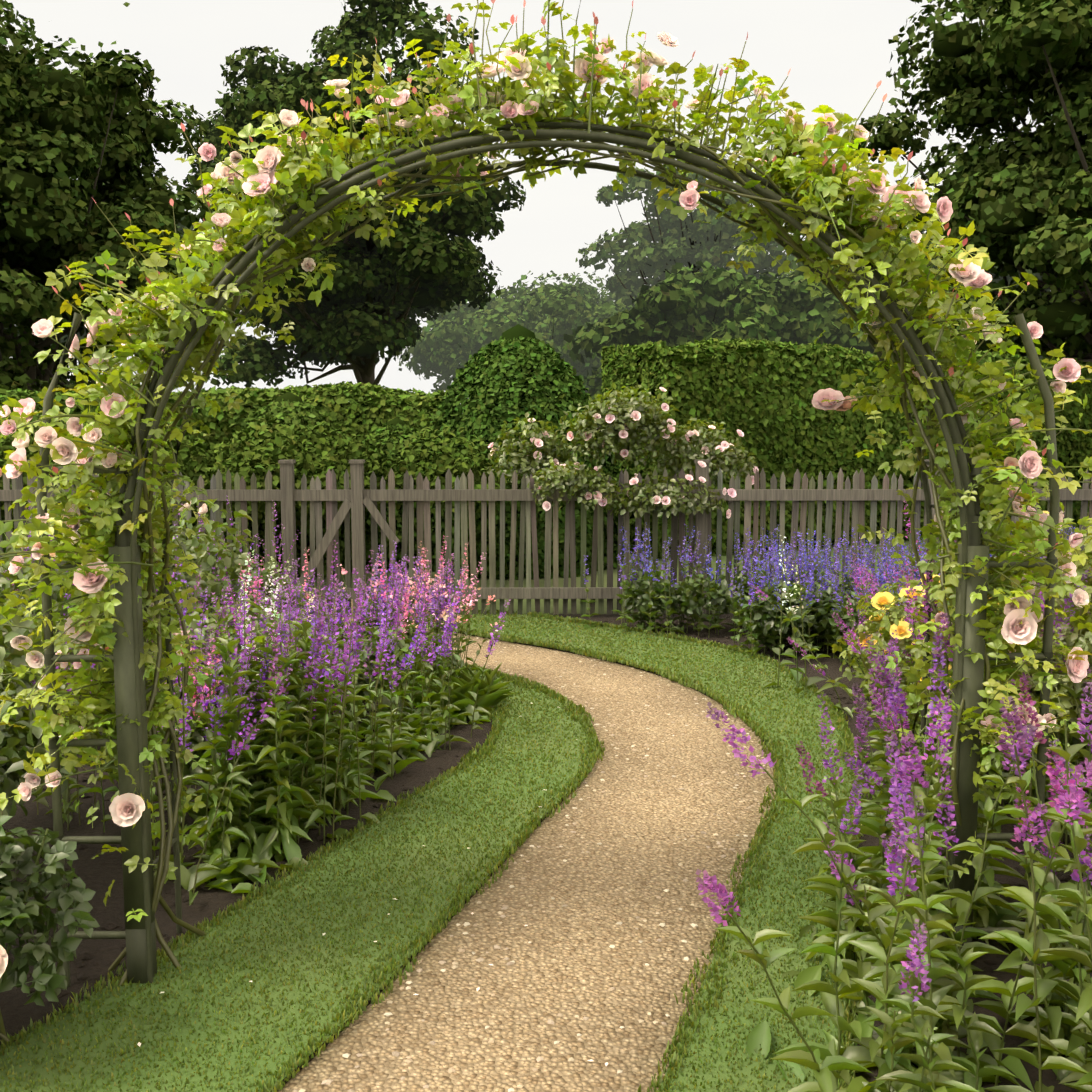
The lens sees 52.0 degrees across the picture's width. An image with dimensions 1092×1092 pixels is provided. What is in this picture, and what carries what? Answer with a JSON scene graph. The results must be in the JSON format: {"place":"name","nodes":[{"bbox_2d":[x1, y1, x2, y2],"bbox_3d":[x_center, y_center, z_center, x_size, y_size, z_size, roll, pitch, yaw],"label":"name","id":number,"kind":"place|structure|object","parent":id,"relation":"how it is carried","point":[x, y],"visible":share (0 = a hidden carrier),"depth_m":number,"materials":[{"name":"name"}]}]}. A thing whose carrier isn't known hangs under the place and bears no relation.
{"place":"outdoors","nodes":[
{"label":"outdoors","id":0,"kind":"place"},
{"bbox_2d":[0,599,870,1091],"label":"lawn verge","id":1,"kind":"structure","parent":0,"point":[720,1065],"depth_m":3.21,"materials":[{"name":"green plant"}]},
{"bbox_2d":[36,122,1062,986],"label":"garden arch","id":2,"kind":"structure","parent":1,"relation":"on","point":[136,840],"depth_m":2.94,"materials":[{"name":"paint"}]},
{"bbox_2d":[277,599,777,1091],"bbox_3d":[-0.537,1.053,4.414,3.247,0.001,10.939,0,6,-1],"label":"gravel path","id":3,"kind":"structure","parent":0,"point":[569,964],"depth_m":3.42,"materials":[{"name":"beige gravel"}]},
{"bbox_2d":[137,703,673,1065],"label":"fallen petals","id":4,"kind":"object","parent":3,"relation":"on","point":[477,989],"visible":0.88,"depth_m":3.02,"materials":[{"name":"pink plant"}]},
{"bbox_2d":[0,0,1085,403],"label":"sky","id":5,"kind":"structure","parent":0,"point":[836,52],"materials":[{"name":"white"}]},
{"bbox_2d":[0,613,1091,1091],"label":"bed soil","id":6,"kind":"structure","parent":0,"point":[98,877],"depth_m":4.00,"materials":[{"name":"brown soil"}]},
{"bbox_2d":[0,0,1091,1091],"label":"plant","id":7,"kind":"object","parent":6,"relation":"on","point":[24,729],"depth_m":2.97,"materials":[{"name":"green plant"}]},
{"bbox_2d":[0,0,1091,1001],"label":"flowers","id":8,"kind":"object","parent":7,"relation":"on","point":[126,810],"visible":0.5,"depth_m":2.96,"materials":[{"name":"purple plant"}]},
{"bbox_2d":[0,460,1091,618],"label":"picket fence","id":9,"kind":"object","parent":6,"relation":"on","point":[357,498],"visible":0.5,"depth_m":8.73,"materials":[{"name":"brown wood"}]},
{"bbox_2d":[7,527,1086,613],"bbox_3d":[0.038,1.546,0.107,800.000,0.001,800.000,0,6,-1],"label":"ground","id":10,"kind":"structure","parent":0,"point":[588,583],"depth_m":10.89,"materials":[{"name":"green plant"}]},
{"bbox_2d":[0,0,1091,579],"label":"foliage","id":11,"kind":"object","parent":10,"relation":"on","point":[754,364],"visible":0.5,"depth_m":15.78,"materials":[{"name":"green plant"}]},
{"bbox_2d":[0,0,1091,390],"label":"trees","id":12,"kind":"object","parent":10,"relation":"on","point":[364,374],"visible":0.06,"depth_m":17.61,"materials":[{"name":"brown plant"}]},
{"bbox_2d":[270,632,854,1091],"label":"edging","id":13,"kind":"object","parent":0,"point":[498,866],"depth_m":3.80,"materials":[{"name":"metal"}]}
]}

